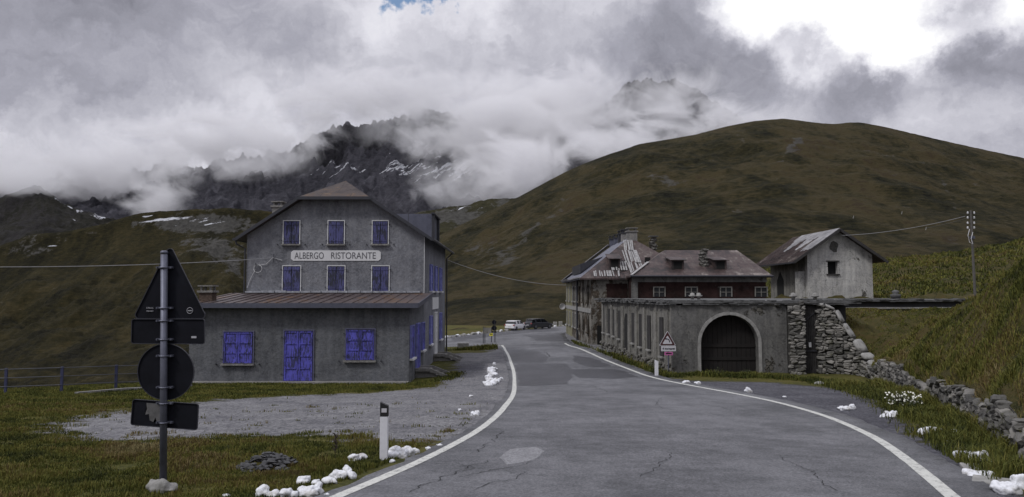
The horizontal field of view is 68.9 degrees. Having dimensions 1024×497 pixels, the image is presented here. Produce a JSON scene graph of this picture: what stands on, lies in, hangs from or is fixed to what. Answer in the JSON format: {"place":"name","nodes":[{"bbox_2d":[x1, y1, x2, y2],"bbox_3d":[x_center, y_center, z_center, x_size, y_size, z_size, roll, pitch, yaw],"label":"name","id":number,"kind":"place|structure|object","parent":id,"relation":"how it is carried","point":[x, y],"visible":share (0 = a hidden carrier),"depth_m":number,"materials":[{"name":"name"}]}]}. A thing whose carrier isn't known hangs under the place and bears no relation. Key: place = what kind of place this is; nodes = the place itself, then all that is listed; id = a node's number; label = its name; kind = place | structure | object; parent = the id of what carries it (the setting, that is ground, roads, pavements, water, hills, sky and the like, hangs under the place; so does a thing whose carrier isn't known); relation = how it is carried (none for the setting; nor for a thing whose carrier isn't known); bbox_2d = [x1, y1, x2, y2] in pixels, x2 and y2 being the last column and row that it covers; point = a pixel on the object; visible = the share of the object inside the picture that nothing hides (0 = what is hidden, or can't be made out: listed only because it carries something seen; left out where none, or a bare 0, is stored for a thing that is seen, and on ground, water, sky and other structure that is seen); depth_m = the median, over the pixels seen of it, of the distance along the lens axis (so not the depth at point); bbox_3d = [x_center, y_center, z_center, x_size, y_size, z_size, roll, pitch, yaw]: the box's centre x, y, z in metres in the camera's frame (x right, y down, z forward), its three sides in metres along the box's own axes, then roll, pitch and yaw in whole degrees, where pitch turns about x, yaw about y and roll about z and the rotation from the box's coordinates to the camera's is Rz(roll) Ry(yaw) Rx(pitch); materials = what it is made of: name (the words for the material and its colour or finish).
{"place":"outdoors","nodes":[
{"label":"outdoors","id":0,"kind":"place"},
{"bbox_2d":[0,185,115,244],"bbox_3d":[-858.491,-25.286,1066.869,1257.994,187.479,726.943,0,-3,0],"label":"dark peak","id":1,"kind":"structure","parent":0,"point":[34,209],"depth_m":1102.65,"materials":[{"name":"stone"}]},
{"bbox_2d":[0,208,444,387],"bbox_3d":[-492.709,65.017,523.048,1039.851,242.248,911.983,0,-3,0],"label":"valley slope","id":2,"kind":"structure","parent":0,"point":[81,318],"depth_m":645.47,"materials":[{"name":"plant"}]},
{"bbox_2d":[0,78,750,219],"bbox_3d":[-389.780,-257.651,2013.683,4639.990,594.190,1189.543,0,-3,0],"label":"rocky mountain","id":3,"kind":"structure","parent":0,"point":[425,159],"depth_m":1943.71,"materials":[{"name":"stone"}]},
{"bbox_2d":[415,198,514,231],"bbox_3d":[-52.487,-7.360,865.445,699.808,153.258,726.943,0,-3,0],"label":"grassy shoulder","id":4,"kind":"object","parent":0,"point":[451,217],"visible":0.02,"depth_m":1031.78},
{"bbox_2d":[0,325,1023,496],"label":"grass ground","id":5,"kind":"structure","parent":0,"point":[449,366],"depth_m":16.23,"materials":[{"name":"plant"}]},
{"bbox_2d":[0,365,138,392],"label":"blue fence","id":6,"kind":"object","parent":5,"relation":"on","point":[61,384],"visible":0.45,"depth_m":29.92,"materials":[{"name":"metal"}]},
{"bbox_2d":[75,385,191,393],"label":"yard kerb","id":7,"kind":"structure","parent":5,"relation":"on","point":[123,389],"depth_m":29.46,"materials":[{"name":"concrete"}]},
{"bbox_2d":[146,478,177,493],"bbox_3d":[-4.430,3.022,9.450,0.387,0.253,0.239,0,-3,0],"label":"boulder","id":8,"kind":"object","parent":5,"relation":"on","point":[162,484],"visible":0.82,"depth_m":9.37,"materials":[{"name":"stone"}]},
{"bbox_2d":[130,248,205,479],"bbox_3d":[-4.430,1.684,9.541,0.953,3.380,0.126,0,-3,0],"label":"road sign","id":9,"kind":"object","parent":5,"relation":"on","point":[169,313],"visible":1,"depth_m":9.60,"materials":[{"name":"metal"}]},
{"bbox_2d":[0,381,445,408],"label":"yard grass","id":10,"kind":"structure","parent":5,"relation":"on","point":[67,394],"depth_m":29.15,"materials":[{"name":"plant"}]},
{"bbox_2d":[0,401,475,496],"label":"lawn grass","id":11,"kind":"structure","parent":5,"relation":"on","point":[178,463],"depth_m":12.18,"materials":[{"name":"plant"}]},
{"bbox_2d":[236,451,298,471],"bbox_3d":[-3.697,3.216,11.313,0.887,0.236,1.060,0,-3,0],"label":"rubble heap","id":12,"kind":"object","parent":5,"relation":"on","point":[268,459],"visible":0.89,"depth_m":11.19,"materials":[{"name":"stone"}]},
{"bbox_2d":[255,484,279,496],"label":"white rock","id":13,"kind":"object","parent":5,"relation":"on","point":[262,489],"visible":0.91,"depth_m":9.02,"materials":[{"name":"stone"}]},
{"bbox_2d":[279,488,298,496],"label":"snow lump","id":14,"kind":"object","parent":5,"relation":"on","point":[286,492],"visible":0.99,"depth_m":8.96,"materials":[{"name":"snow"}]},
{"bbox_2d":[296,475,310,484],"bbox_3d":[-2.771,3.092,9.924,0.168,0.140,0.222,0,-3,0],"label":"snow lump","id":15,"kind":"object","parent":5,"relation":"on","point":[303,479],"visible":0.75,"depth_m":9.88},
{"bbox_2d":[297,481,323,496],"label":"white rock","id":16,"kind":"object","parent":5,"relation":"on","point":[316,489],"visible":0.95,"depth_m":9.07,"materials":[{"name":"stone"}]},
{"bbox_2d":[311,479,319,484],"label":"snow lump","id":17,"kind":"object","parent":5,"relation":"on","point":[315,481],"visible":0.49,"depth_m":9.73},
{"bbox_2d":[189,181,462,383],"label":"hotel","id":18,"kind":"structure","parent":5,"relation":"on","point":[345,282],"depth_m":40.56,"materials":[{"name":"concrete"}]},
{"bbox_2d":[30,258,269,266],"bbox_3d":[-19.022,0.680,37.876,13.851,0.810,0.033,2,-4,-34],"label":"overhead cable","id":19,"kind":"object","parent":18,"relation":"attached to","point":[138,264],"visible":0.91,"depth_m":37.55,"materials":[{"name":"metal"}]},
{"bbox_2d":[215,331,259,365],"bbox_3d":[-13.148,4.777,35.799,2.107,1.651,0.180,0,-3,0],"label":"window","id":20,"kind":"structure","parent":18,"relation":"in","point":[237,346],"depth_m":35.83,"materials":[{"name":"blue paint"}]},
{"bbox_2d":[277,220,305,245],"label":"window","id":21,"kind":"structure","parent":18,"relation":"in","point":[291,228],"depth_m":42.08,"materials":[{"name":"blue paint"}]},
{"bbox_2d":[280,265,302,290],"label":"window","id":22,"kind":"structure","parent":18,"relation":"in","point":[291,274],"depth_m":41.92,"materials":[{"name":"blue paint"}]},
{"bbox_2d":[280,330,315,380],"bbox_3d":[-10.246,5.127,35.814,1.668,2.449,0.082,0,-3,0],"label":"door","id":23,"kind":"structure","parent":18,"relation":"in","point":[298,345],"depth_m":35.80,"materials":[{"name":"blue paint"}]},
{"bbox_2d":[322,220,349,245],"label":"window","id":24,"kind":"structure","parent":18,"relation":"in","point":[335,228],"depth_m":42.08,"materials":[{"name":"blue paint"}]},
{"bbox_2d":[325,265,346,290],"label":"window","id":25,"kind":"structure","parent":18,"relation":"in","point":[336,274],"depth_m":41.92,"materials":[{"name":"blue paint"}]},
{"bbox_2d":[338,328,381,361],"bbox_3d":[-7.294,4.644,35.807,2.067,1.613,0.180,0,-3,0],"label":"window","id":26,"kind":"structure","parent":18,"relation":"in","point":[360,343],"depth_m":35.83,"materials":[{"name":"blue paint"}]},
{"bbox_2d":[366,220,393,245],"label":"window","id":27,"kind":"structure","parent":18,"relation":"in","point":[380,228],"depth_m":42.08,"materials":[{"name":"blue paint"}]},
{"bbox_2d":[370,265,390,292],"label":"window","id":28,"kind":"structure","parent":18,"relation":"in","point":[380,274],"depth_m":41.92,"materials":[{"name":"blue paint"}]},
{"bbox_2d":[410,325,416,360],"bbox_3d":[-4.846,4.611,36.691,0.198,1.688,1.160,0,-3,0],"label":"window","id":29,"kind":"structure","parent":18,"relation":"in","point":[412,327],"depth_m":36.74,"materials":[{"name":"blue paint"}]},
{"bbox_2d":[415,323,420,367],"bbox_3d":[-4.891,5.040,38.869,0.108,2.313,1.300,0,-3,0],"label":"door","id":30,"kind":"structure","parent":18,"relation":"in","point":[418,325],"depth_m":38.87,"materials":[{"name":"blue paint"}]},
{"bbox_2d":[421,322,426,351],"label":"window","id":31,"kind":"structure","parent":18,"relation":"in","point":[423,349],"depth_m":40.58,"materials":[{"name":"blue paint"}]},
{"bbox_2d":[429,315,433,345],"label":"window","id":32,"kind":"structure","parent":18,"relation":"in","point":[431,343],"depth_m":44.60,"materials":[{"name":"blue paint"}]},
{"bbox_2d":[429,264,434,292],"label":"window","id":33,"kind":"structure","parent":18,"relation":"in","point":[430,265],"depth_m":44.77,"materials":[{"name":"blue paint"}]},
{"bbox_2d":[434,312,437,353],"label":"door","id":34,"kind":"structure","parent":18,"relation":"in","point":[435,313],"depth_m":47.83,"materials":[{"name":"white paint"}]},
{"bbox_2d":[434,266,438,292],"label":"window","id":35,"kind":"structure","parent":18,"relation":"in","point":[435,267],"depth_m":47.58,"materials":[{"name":"blue paint"}]},
{"bbox_2d":[439,312,443,340],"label":"window","id":36,"kind":"structure","parent":18,"relation":"in","point":[440,314],"depth_m":50.75,"materials":[{"name":"blue paint"}]},
{"bbox_2d":[439,268,443,292],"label":"window","id":37,"kind":"structure","parent":18,"relation":"in","point":[440,269],"depth_m":50.74,"materials":[{"name":"blue paint"}]},
{"bbox_2d":[448,260,555,284],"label":"overhead cable","id":38,"kind":"object","parent":18,"relation":"attached to","point":[504,277],"visible":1,"depth_m":58.30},
{"bbox_2d":[332,433,337,456],"bbox_3d":[-2.863,3.216,12.085,0.104,0.485,0.104,0,-3,0],"label":"dead stalk","id":39,"kind":"object","parent":5,"relation":"on","point":[335,442],"visible":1,"depth_m":12.08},
{"bbox_2d":[321,465,356,483],"bbox_3d":[-2.328,3.141,10.203,0.382,0.215,0.794,0,-3,0],"label":"white rock","id":40,"kind":"object","parent":5,"relation":"on","point":[343,473],"visible":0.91,"depth_m":10.22,"materials":[{"name":"stone"}]},
{"bbox_2d":[348,453,367,460],"bbox_3d":[-2.491,3.392,12.093,0.378,0.167,0.222,3,-4,-41],"label":"snow lump","id":41,"kind":"object","parent":5,"relation":"on","point":[360,456],"visible":0.77,"depth_m":12.00,"materials":[{"name":"snow"}]},
{"bbox_2d":[380,402,388,459],"bbox_3d":[-2.085,3.071,12.174,0.127,1.125,0.096,0,-3,0],"label":"delineator post","id":42,"kind":"object","parent":5,"relation":"on","point":[384,419],"visible":0.73,"depth_m":12.14,"materials":[{"name":"white plastic"}]},
{"bbox_2d":[388,445,419,458],"bbox_3d":[-1.809,3.435,12.615,0.349,0.298,0.834,-1,-4,20],"label":"snow lump","id":43,"kind":"object","parent":5,"relation":"on","point":[400,452],"visible":0.81,"depth_m":12.35,"materials":[{"name":"snow"}]},
{"bbox_2d":[401,370,464,384],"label":"verge grass","id":44,"kind":"structure","parent":5,"relation":"on","point":[452,375],"depth_m":36.83,"materials":[{"name":"plant"}]},
{"bbox_2d":[457,343,468,347],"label":"concrete block","id":45,"kind":"object","parent":5,"relation":"on","point":[459,345],"depth_m":59.58,"materials":[{"name":"concrete"}]},
{"bbox_2d":[448,343,497,350],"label":"verge grass","id":46,"kind":"structure","parent":5,"relation":"on","point":[492,346],"depth_m":58.33,"materials":[{"name":"plant"}]},
{"bbox_2d":[483,327,490,342],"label":"information board","id":47,"kind":"object","parent":5,"relation":"on","point":[486,330],"visible":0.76,"depth_m":68.59,"materials":[{"name":"paint"}]},
{"bbox_2d":[492,320,496,332],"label":"round sign post","id":48,"kind":"object","parent":5,"relation":"on","point":[494,328],"visible":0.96,"depth_m":69.99,"materials":[{"name":"metal"}]},
{"bbox_2d":[560,228,658,344],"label":"ruined house","id":49,"kind":"structure","parent":5,"relation":"on","point":[605,273],"depth_m":62.22,"materials":[{"name":"stone"}]},
{"bbox_2d":[571,286,573,301],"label":"window","id":50,"kind":"structure","parent":49,"relation":"in","point":[572,286],"depth_m":72.94,"materials":[{"name":"wood"}]},
{"bbox_2d":[571,312,573,327],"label":"window","id":51,"kind":"structure","parent":49,"relation":"in","point":[572,326],"depth_m":72.26,"materials":[{"name":"wood"}]},
{"bbox_2d":[581,285,583,302],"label":"window","id":52,"kind":"structure","parent":49,"relation":"in","point":[583,285],"depth_m":64.42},
{"bbox_2d":[581,314,583,331],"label":"window","id":53,"kind":"structure","parent":49,"relation":"in","point":[582,330],"depth_m":64.27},
{"bbox_2d":[585,285,587,303],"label":"window","id":54,"kind":"structure","parent":49,"relation":"in","point":[586,302],"depth_m":61.43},
{"bbox_2d":[585,315,587,333],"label":"window","id":55,"kind":"structure","parent":49,"relation":"in","point":[586,331],"depth_m":61.44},
{"bbox_2d":[597,326,601,344],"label":"door","id":56,"kind":"structure","parent":49,"relation":"in","point":[599,328],"depth_m":59.66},
{"bbox_2d":[597,346,681,377],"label":"verge grass","id":57,"kind":"structure","parent":5,"relation":"on","point":[621,358],"depth_m":42.02,"materials":[{"name":"plant"}]},
{"bbox_2d":[655,360,658,375],"bbox_3d":[7.095,5.960,36.651,0.171,1.004,0.090,0,-3,0],"label":"delineator post","id":58,"kind":"object","parent":5,"relation":"on","point":[656,368],"visible":0.67,"depth_m":36.61,"materials":[{"name":"white plastic"}]},
{"bbox_2d":[660,331,675,370],"bbox_3d":[7.763,5.353,37.235,0.818,2.451,0.100,0,-3,0],"label":"warning sign","id":59,"kind":"object","parent":5,"relation":"on","point":[667,343],"visible":1,"depth_m":37.23,"materials":[{"name":"metal"}]},
{"bbox_2d":[626,249,773,304],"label":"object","id":60,"kind":"structure","parent":5,"relation":"on","point":[706,273],"depth_m":57.93,"materials":[{"name":"wood"}]},
{"bbox_2d":[653,287,665,296],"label":"window","id":61,"kind":"structure","parent":60,"relation":"in","point":[657,291],"depth_m":57.88,"materials":[{"name":"white glass"}]},
{"bbox_2d":[685,287,697,296],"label":"window","id":62,"kind":"structure","parent":60,"relation":"in","point":[688,290],"depth_m":57.88,"materials":[{"name":"white glass"}]},
{"bbox_2d":[720,287,731,296],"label":"window","id":63,"kind":"structure","parent":60,"relation":"in","point":[724,291],"depth_m":57.88,"materials":[{"name":"white glass"}]},
{"bbox_2d":[755,287,767,296],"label":"window","id":64,"kind":"structure","parent":60,"relation":"in","point":[759,291],"depth_m":57.88,"materials":[{"name":"white glass"}]},
{"bbox_2d":[663,370,876,385],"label":"verge grass","id":65,"kind":"structure","parent":5,"relation":"on","point":[753,375],"depth_m":35.56,"materials":[{"name":"plant"}]},
{"bbox_2d":[594,290,967,372],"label":"concrete building","id":66,"kind":"structure","parent":5,"relation":"on","point":[730,334],"depth_m":38.21,"materials":[{"name":"paint"}]},
{"bbox_2d":[624,314,627,354],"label":"side door","id":67,"kind":"structure","parent":66,"relation":"in","point":[625,318],"depth_m":46.64,"materials":[{"name":"wood"}]},
{"bbox_2d":[756,228,888,297],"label":"gabled house","id":68,"kind":"structure","parent":66,"relation":"on","point":[828,263],"depth_m":60.08,"materials":[{"name":"paint"}]},
{"bbox_2d":[777,272,783,295],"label":"pointed doorway","id":69,"kind":"structure","parent":68,"relation":"in","point":[780,282],"depth_m":65.97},
{"bbox_2d":[828,262,835,273],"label":"window","id":70,"kind":"structure","parent":68,"relation":"in","point":[831,265],"depth_m":60.46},
{"bbox_2d":[785,300,806,374],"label":"stone pier","id":71,"kind":"structure","parent":5,"relation":"on","point":[796,340],"depth_m":37.49,"materials":[{"name":"stone"}]},
{"bbox_2d":[815,303,873,376],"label":"rubble wall","id":72,"kind":"structure","parent":5,"relation":"on","point":[841,348],"depth_m":37.38,"materials":[{"name":"stone"}]},
{"bbox_2d":[804,306,816,373],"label":"iron gate","id":73,"kind":"structure","parent":72,"relation":"attached to","point":[811,346],"depth_m":37.85,"materials":[{"name":"metal"}]},
{"bbox_2d":[884,391,922,408],"bbox_3d":[11.160,4.330,21.284,0.995,0.565,0.978,-2,-4,26],"label":"daisy clump","id":74,"kind":"object","parent":5,"relation":"on","point":[899,399],"visible":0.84,"depth_m":21.19,"materials":[{"name":"white plant"}]},
{"bbox_2d":[809,375,1023,479],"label":"verge grass","id":75,"kind":"structure","parent":5,"relation":"on","point":[943,433],"depth_m":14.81,"materials":[{"name":"plant"}]},
{"bbox_2d":[863,359,1023,460],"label":"retaining wall","id":76,"kind":"structure","parent":5,"relation":"on","point":[998,406],"depth_m":17.75,"materials":[{"name":"stone"}]},
{"bbox_2d":[0,0,1023,186],"label":"sky","id":77,"kind":"structure","parent":0,"point":[104,90],"materials":[{"name":"grey"}]},
{"bbox_2d":[47,333,1023,496],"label":"gravel ground","id":78,"kind":"structure","parent":0,"point":[452,396],"depth_m":20.71,"materials":[{"name":"gravel"}]},
{"bbox_2d":[470,410,479,415],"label":"snow lump","id":79,"kind":"object","parent":78,"relation":"on","point":[476,413],"visible":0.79,"depth_m":19.02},
{"bbox_2d":[482,379,499,385],"bbox_3d":[-0.942,6.016,33.170,0.795,0.376,1.693,0,-3,0],"label":"snow lump","id":80,"kind":"object","parent":78,"relation":"on","point":[493,382],"visible":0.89,"depth_m":33.21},
{"bbox_2d":[487,366,497,375],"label":"snow lump","id":81,"kind":"object","parent":78,"relation":"on","point":[491,371],"visible":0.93,"depth_m":39.31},
{"bbox_2d":[485,374,500,380],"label":"snow lump","id":82,"kind":"object","parent":78,"relation":"on","point":[489,377],"visible":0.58,"depth_m":35.21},
{"bbox_2d":[571,339,599,351],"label":"verge grass","id":83,"kind":"structure","parent":78,"relation":"on","point":[574,341],"depth_m":57.88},
{"bbox_2d":[649,358,659,373],"bbox_3d":[7.135,5.868,37.348,0.665,0.936,0.654,1,-4,-15],"label":"weed plant","id":84,"kind":"object","parent":78,"relation":"on","point":[652,365],"visible":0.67,"depth_m":37.34,"materials":[{"name":"green plant"}]},
{"bbox_2d":[744,387,752,392],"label":"snow lump","id":85,"kind":"object","parent":78,"relation":"on","point":[747,389],"visible":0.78,"depth_m":27.62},
{"bbox_2d":[837,404,855,409],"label":"snow lump","id":86,"kind":"object","parent":78,"relation":"on","point":[851,406],"visible":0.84,"depth_m":21.13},
{"bbox_2d":[879,410,897,417],"bbox_3d":[9.692,4.299,19.191,0.546,0.261,0.351,3,-5,-42],"label":"snow lump","id":87,"kind":"object","parent":78,"relation":"on","point":[892,412],"visible":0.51,"depth_m":19.16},
{"bbox_2d":[917,426,934,433],"bbox_3d":[8.775,3.843,15.619,0.474,0.253,0.404,0,-3,0],"label":"snow lump","id":88,"kind":"object","parent":78,"relation":"on","point":[922,432],"visible":0.16,"depth_m":15.63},
{"bbox_2d":[953,450,988,458],"bbox_3d":[7.399,3.358,11.927,0.373,0.278,0.864,0,-3,0],"label":"snow lump","id":89,"kind":"object","parent":78,"relation":"on","point":[969,454],"visible":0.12,"depth_m":11.87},
{"bbox_2d":[960,462,989,470],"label":"gutter slab","id":90,"kind":"structure","parent":78,"relation":"on","point":[963,465],"depth_m":11.28,"materials":[{"name":"concrete"}]},
{"bbox_2d":[962,468,992,475],"bbox_3d":[6.590,3.202,10.517,0.401,0.152,0.318,-1,-4,14],"label":"snow lump","id":91,"kind":"object","parent":78,"relation":"on","point":[969,472],"visible":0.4,"depth_m":10.55,"materials":[{"name":"snow"}]},
{"bbox_2d":[972,474,1009,484],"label":"gutter slab","id":92,"kind":"structure","parent":78,"relation":"on","point":[985,479],"depth_m":10.13,"materials":[{"name":"concrete"}]},
{"bbox_2d":[989,474,1023,494],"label":"white rock","id":93,"kind":"object","parent":78,"relation":"on","point":[1014,485],"visible":0.91,"depth_m":9.30,"materials":[{"name":"stone"}]},
{"bbox_2d":[315,326,999,496],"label":"road","id":94,"kind":"structure","parent":0,"point":[590,437],"depth_m":13.06,"materials":[{"name":"asphalt"}]},
{"bbox_2d":[329,345,515,496],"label":"road line","id":95,"kind":"object","parent":94,"relation":"on","point":[498,413],"visible":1,"depth_m":12.94,"materials":[{"name":"paint"}]},
{"bbox_2d":[451,328,558,340],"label":"asphalt patch","id":96,"kind":"object","parent":94,"relation":"on","point":[467,337],"visible":0.86,"depth_m":90.48,"materials":[{"name":"asphalt"}]},
{"bbox_2d":[504,320,526,329],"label":"parked car","id":97,"kind":"object","parent":96,"relation":"on","point":[514,324],"visible":0.98,"depth_m":112.89,"materials":[{"name":"white paint"}]},
{"bbox_2d":[524,318,553,328],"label":"parked car","id":98,"kind":"object","parent":96,"relation":"on","point":[535,323],"visible":0.95,"depth_m":116.80,"materials":[{"name":"black paint"}]},
{"bbox_2d":[500,447,543,463],"bbox_3d":[0.154,3.422,12.376,0.640,0.151,2.091,-1,-3,10],"label":"asphalt patch","id":99,"kind":"object","parent":94,"relation":"on","point":[514,455],"visible":1,"depth_m":12.34,"materials":[{"name":"asphalt"}]},
{"bbox_2d":[508,351,547,362],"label":"asphalt patch","id":100,"kind":"object","parent":94,"relation":"on","point":[529,357],"visible":1,"depth_m":47.49,"materials":[{"name":"asphalt"}]},
{"bbox_2d":[515,363,573,385],"bbox_3d":[1.681,6.286,37.703,3.142,0.185,12.101,0,-3,0],"label":"asphalt patch","id":101,"kind":"object","parent":94,"relation":"on","point":[530,374],"visible":1,"depth_m":37.85,"materials":[{"name":"asphalt"}]},
{"bbox_2d":[525,334,565,340],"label":"asphalt patch","id":102,"kind":"object","parent":94,"relation":"on","point":[555,337],"visible":1,"depth_m":73.16,"materials":[{"name":"asphalt"}]},
{"bbox_2d":[572,355,609,366],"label":"asphalt patch","id":103,"kind":"object","parent":94,"relation":"on","point":[588,361],"visible":1,"depth_m":43.60,"materials":[{"name":"asphalt"}]},
{"bbox_2d":[564,369,637,378],"bbox_3d":[4.511,6.298,37.615,3.032,0.045,4.950,0,-3,-6],"label":"asphalt patch","id":104,"kind":"object","parent":94,"relation":"on","point":[600,373],"visible":1,"depth_m":37.72,"materials":[{"name":"asphalt"}]},
{"bbox_2d":[413,352,837,490],"bbox_3d":[3.638,5.033,30.142,6.341,1.666,43.241,0,-3,5],"label":"road crack","id":105,"kind":"object","parent":94,"relation":"on","point":[527,462],"visible":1,"depth_m":10.84,"materials":[{"name":"asphalt"}]},
{"bbox_2d":[564,343,959,496],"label":"road line","id":106,"kind":"object","parent":94,"relation":"on","point":[940,486],"visible":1,"depth_m":12.99,"materials":[{"name":"paint"}]},
{"bbox_2d":[440,119,1023,329],"bbox_3d":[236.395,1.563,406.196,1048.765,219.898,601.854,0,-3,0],"label":"hill","id":107,"kind":"structure","parent":0,"point":[756,191],"depth_m":373.73,"materials":[{"name":"plant"}]},
{"bbox_2d":[766,239,1023,433],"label":"grassy bank","id":108,"kind":"structure","parent":0,"point":[866,334],"depth_m":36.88,"materials":[{"name":"plant"}]},
{"bbox_2d":[761,236,1023,298],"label":"heath grass","id":109,"kind":"structure","parent":108,"relation":"on","point":[928,286],"depth_m":82.59,"materials":[{"name":"plant"}]},
{"bbox_2d":[967,210,976,295],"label":"power pole","id":110,"kind":"object","parent":108,"relation":"on","point":[971,237],"visible":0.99,"depth_m":50.51,"materials":[{"name":"grey wood"}]},
{"bbox_2d":[841,216,964,235],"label":"overhead cable","id":111,"kind":"object","parent":110,"relation":"attached to","point":[906,228],"visible":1,"depth_m":54.48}
]}

